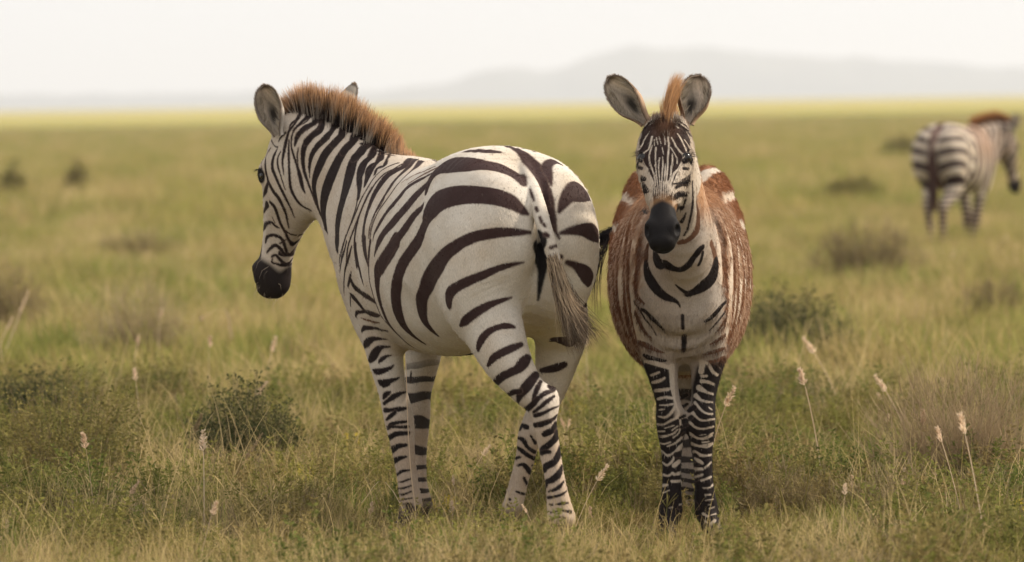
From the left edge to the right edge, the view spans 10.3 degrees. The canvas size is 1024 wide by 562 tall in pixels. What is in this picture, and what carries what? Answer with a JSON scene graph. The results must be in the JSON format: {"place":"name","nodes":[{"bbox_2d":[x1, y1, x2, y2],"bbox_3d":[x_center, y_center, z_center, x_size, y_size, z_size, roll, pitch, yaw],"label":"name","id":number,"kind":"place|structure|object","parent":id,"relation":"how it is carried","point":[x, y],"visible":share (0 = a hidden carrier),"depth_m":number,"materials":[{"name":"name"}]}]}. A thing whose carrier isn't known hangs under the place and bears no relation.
{"place":"outdoors","nodes":[
{"label":"outdoors","id":0,"kind":"place"},
{"bbox_2d":[0,91,376,109],"bbox_3d":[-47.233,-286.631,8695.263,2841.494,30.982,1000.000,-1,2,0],"label":"hills","id":1,"kind":"structure","parent":0,"point":[81,101],"depth_m":8375.44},
{"bbox_2d":[199,309,232,337],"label":"grass stalk","id":2,"kind":"object","parent":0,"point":[201,317],"depth_m":31.02,"materials":[{"name":"beige plant"}]},
{"bbox_2d":[0,110,1023,396],"label":"grass","id":3,"kind":"structure","parent":0,"point":[184,175],"depth_m":52.63,"materials":[{"name":"green plant"}]},
{"bbox_2d":[0,201,1023,561],"label":"grass","id":4,"kind":"structure","parent":0,"point":[375,552],"depth_m":19.73,"materials":[{"name":"green plant"}]},
{"bbox_2d":[0,94,1023,560],"bbox_3d":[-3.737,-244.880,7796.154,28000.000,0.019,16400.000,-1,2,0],"label":"ground","id":5,"kind":"structure","parent":0,"point":[504,112],"depth_m":811.07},
{"bbox_2d":[0,317,12,373],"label":"grass stalk","id":6,"kind":"object","parent":5,"relation":"on","point":[3,336],"depth_m":29.02,"materials":[{"name":"beige plant"}]},
{"bbox_2d":[1,290,28,360],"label":"grass stalk","id":7,"kind":"object","parent":5,"relation":"on","point":[23,303],"depth_m":30.02,"materials":[{"name":"beige plant"}]},
{"bbox_2d":[0,158,30,198],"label":"shrub","id":8,"kind":"object","parent":5,"relation":"on","point":[15,178],"visible":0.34,"depth_m":83.43,"materials":[{"name":"green plant"}]},
{"bbox_2d":[0,251,60,334],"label":"shrub","id":9,"kind":"object","parent":5,"relation":"on","point":[3,306],"visible":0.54,"depth_m":34.78,"materials":[{"name":"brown plant"}]},
{"bbox_2d":[0,363,106,421],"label":"shrub","id":10,"kind":"object","parent":5,"relation":"on","point":[17,392],"visible":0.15,"depth_m":24.40,"materials":[{"name":"green plant"}]},
{"bbox_2d":[62,157,91,192],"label":"shrub","id":11,"kind":"object","parent":5,"relation":"on","point":[77,175],"visible":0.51,"depth_m":90.84,"materials":[{"name":"green plant"}]},
{"bbox_2d":[0,358,165,485],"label":"shrub","id":12,"kind":"object","parent":5,"relation":"on","point":[71,446],"visible":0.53,"depth_m":20.82,"materials":[{"name":"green plant"}]},
{"bbox_2d":[134,334,139,366],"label":"grass stalk","id":13,"kind":"object","parent":5,"relation":"on","point":[137,339],"depth_m":28.02,"materials":[{"name":"beige plant"}]},
{"bbox_2d":[68,270,207,357],"bbox_3d":[-2.048,0.220,30.868,0.755,0.590,0.719,-2,2,-41],"label":"shrub","id":14,"kind":"object","parent":5,"relation":"on","point":[122,331],"visible":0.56,"depth_m":30.84,"materials":[{"name":"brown plant"}]},
{"bbox_2d":[92,227,189,256],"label":"shrub","id":15,"kind":"object","parent":5,"relation":"on","point":[143,246],"visible":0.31,"depth_m":51.77,"materials":[{"name":"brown plant"}]},
{"bbox_2d":[105,348,209,408],"bbox_3d":[-1.590,0.492,26.019,0.484,0.375,0.514,0,2,27],"label":"shrub","id":16,"kind":"object","parent":5,"relation":"on","point":[140,381],"visible":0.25,"depth_m":26.01,"materials":[{"name":"green plant"}]},
{"bbox_2d":[157,307,162,355],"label":"grass stalk","id":17,"kind":"object","parent":5,"relation":"on","point":[161,314],"depth_m":30.02,"materials":[{"name":"beige plant"}]},
{"bbox_2d":[180,413,203,475],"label":"grass stalk","id":18,"kind":"object","parent":5,"relation":"on","point":[197,425],"depth_m":20.62,"materials":[{"name":"beige plant"}]},
{"bbox_2d":[232,433,262,481],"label":"grass stalk","id":19,"kind":"object","parent":5,"relation":"on","point":[252,447],"depth_m":20.03,"materials":[{"name":"beige plant"}]},
{"bbox_2d":[177,367,319,469],"bbox_3d":[-1.010,0.557,21.760,0.550,0.461,0.554,-1,2,0],"label":"shrub","id":20,"kind":"object","parent":5,"relation":"on","point":[261,427],"visible":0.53,"depth_m":21.71,"materials":[{"name":"green plant"}]},
{"bbox_2d":[264,334,339,366],"bbox_3d":[-1.129,0.400,30.876,0.428,0.231,0.490,1,3,45],"label":"shrub","id":21,"kind":"object","parent":5,"relation":"on","point":[295,349],"visible":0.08,"depth_m":30.89,"materials":[{"name":"green plant"}]},
{"bbox_2d":[368,501,373,521],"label":"grass stalk","id":22,"kind":"object","parent":5,"relation":"on","point":[371,510],"depth_m":18.86,"materials":[{"name":"beige plant"}]},
{"bbox_2d":[363,482,410,523],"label":"grass stalk","id":23,"kind":"object","parent":5,"relation":"on","point":[395,495],"depth_m":18.33,"materials":[{"name":"beige plant"}]},
{"bbox_2d":[405,358,415,515],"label":"grass stalk","id":24,"kind":"object","parent":5,"relation":"on","point":[408,438],"depth_m":18.78,"materials":[{"name":"beige plant"}]},
{"bbox_2d":[247,78,614,537],"bbox_3d":[-0.223,0.096,19.120,0.656,1.587,2.011,-2,2,-30],"label":"zebra","id":25,"kind":"object","parent":5,"relation":"on","point":[487,257],"visible":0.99,"depth_m":18.77,"materials":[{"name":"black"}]},
{"bbox_2d":[450,500,454,524],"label":"grass stalk","id":26,"kind":"object","parent":5,"relation":"on","point":[452,505],"depth_m":19.11,"materials":[{"name":"beige plant"}]},
{"bbox_2d":[438,356,477,375],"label":"shrub","id":27,"kind":"object","parent":5,"relation":"on","point":[449,357],"visible":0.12,"depth_m":29.14,"materials":[{"name":"green plant"}]},
{"bbox_2d":[508,484,543,529],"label":"grass stalk","id":28,"kind":"object","parent":5,"relation":"on","point":[527,504],"depth_m":17.63,"materials":[{"name":"beige plant"}]},
{"bbox_2d":[588,506,591,523],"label":"grass stalk","id":29,"kind":"object","parent":5,"relation":"on","point":[589,509],"depth_m":18.98,"materials":[{"name":"beige plant"}]},
{"bbox_2d":[656,494,677,529],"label":"grass stalk","id":30,"kind":"object","parent":5,"relation":"on","point":[667,505],"depth_m":18.38,"materials":[{"name":"green plant"}]},
{"bbox_2d":[588,70,754,541],"bbox_3d":[0.542,0.079,19.081,0.575,1.581,2.021,-1,2,0],"label":"zebra","id":31,"kind":"object","parent":5,"relation":"on","point":[679,278],"visible":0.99,"depth_m":18.70,"materials":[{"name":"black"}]},
{"bbox_2d":[714,451,843,518],"bbox_3d":[0.907,0.717,19.602,0.523,0.254,0.518,-1,2,0],"label":"shrub","id":32,"kind":"object","parent":5,"relation":"on","point":[764,493],"visible":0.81,"depth_m":19.55,"materials":[{"name":"green plant"}]},
{"bbox_2d":[777,476,785,520],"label":"grass stalk","id":33,"kind":"object","parent":5,"relation":"on","point":[781,497],"depth_m":18.13,"materials":[{"name":"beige plant"}]},
{"bbox_2d":[740,363,844,399],"bbox_3d":[1.249,0.505,25.206,0.553,0.301,0.540,-1,2,0],"label":"shrub","id":34,"kind":"object","parent":5,"relation":"on","point":[791,370],"visible":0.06,"depth_m":25.16,"materials":[{"name":"green plant"}]},
{"bbox_2d":[789,461,810,534],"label":"grass stalk","id":35,"kind":"object","parent":5,"relation":"on","point":[806,491],"depth_m":17.93,"materials":[{"name":"green plant"}]},
{"bbox_2d":[736,277,870,358],"bbox_3d":[1.426,0.236,29.801,0.918,0.519,0.909,-1,2,0],"label":"shrub","id":36,"kind":"object","parent":5,"relation":"on","point":[776,321],"visible":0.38,"depth_m":29.70,"materials":[{"name":"green plant"}]},
{"bbox_2d":[817,170,890,202],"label":"shrub","id":37,"kind":"object","parent":5,"relation":"on","point":[835,185],"visible":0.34,"depth_m":73.37,"materials":[{"name":"green plant"}]},
{"bbox_2d":[802,213,934,279],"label":"shrub","id":38,"kind":"object","parent":5,"relation":"on","point":[884,253],"visible":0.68,"depth_m":42.40,"materials":[{"name":"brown plant"}]},
{"bbox_2d":[822,456,940,517],"bbox_3d":[1.279,0.717,19.368,0.443,0.250,0.467,-1,2,0],"label":"shrub","id":39,"kind":"object","parent":5,"relation":"on","point":[857,490],"visible":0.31,"depth_m":19.34,"materials":[{"name":"green plant"}]},
{"bbox_2d":[876,134,915,157],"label":"shrub","id":40,"kind":"object","parent":5,"relation":"on","point":[906,143],"visible":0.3,"depth_m":116.15,"materials":[{"name":"green plant"}]},
{"bbox_2d":[836,329,1023,479],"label":"shrub","id":41,"kind":"object","parent":5,"relation":"on","point":[990,429],"visible":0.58,"depth_m":20.09,"materials":[{"name":"brown plant"}]},
{"bbox_2d":[911,110,1020,243],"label":"zebra","id":42,"kind":"object","parent":5,"relation":"on","point":[953,162],"visible":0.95,"depth_m":50.75},
{"bbox_2d":[949,272,1023,318],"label":"shrub","id":43,"kind":"object","parent":5,"relation":"on","point":[989,298],"visible":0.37,"depth_m":35.23,"materials":[{"name":"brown plant"}]},
{"bbox_2d":[0,0,1023,94],"label":"sky","id":44,"kind":"structure","parent":0,"point":[57,47],"materials":[{"name":"white"}]},
{"bbox_2d":[357,45,1023,104],"bbox_3d":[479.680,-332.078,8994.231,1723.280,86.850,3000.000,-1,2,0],"label":"hills","id":45,"kind":"structure","parent":0,"point":[645,72],"depth_m":7992.57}
]}

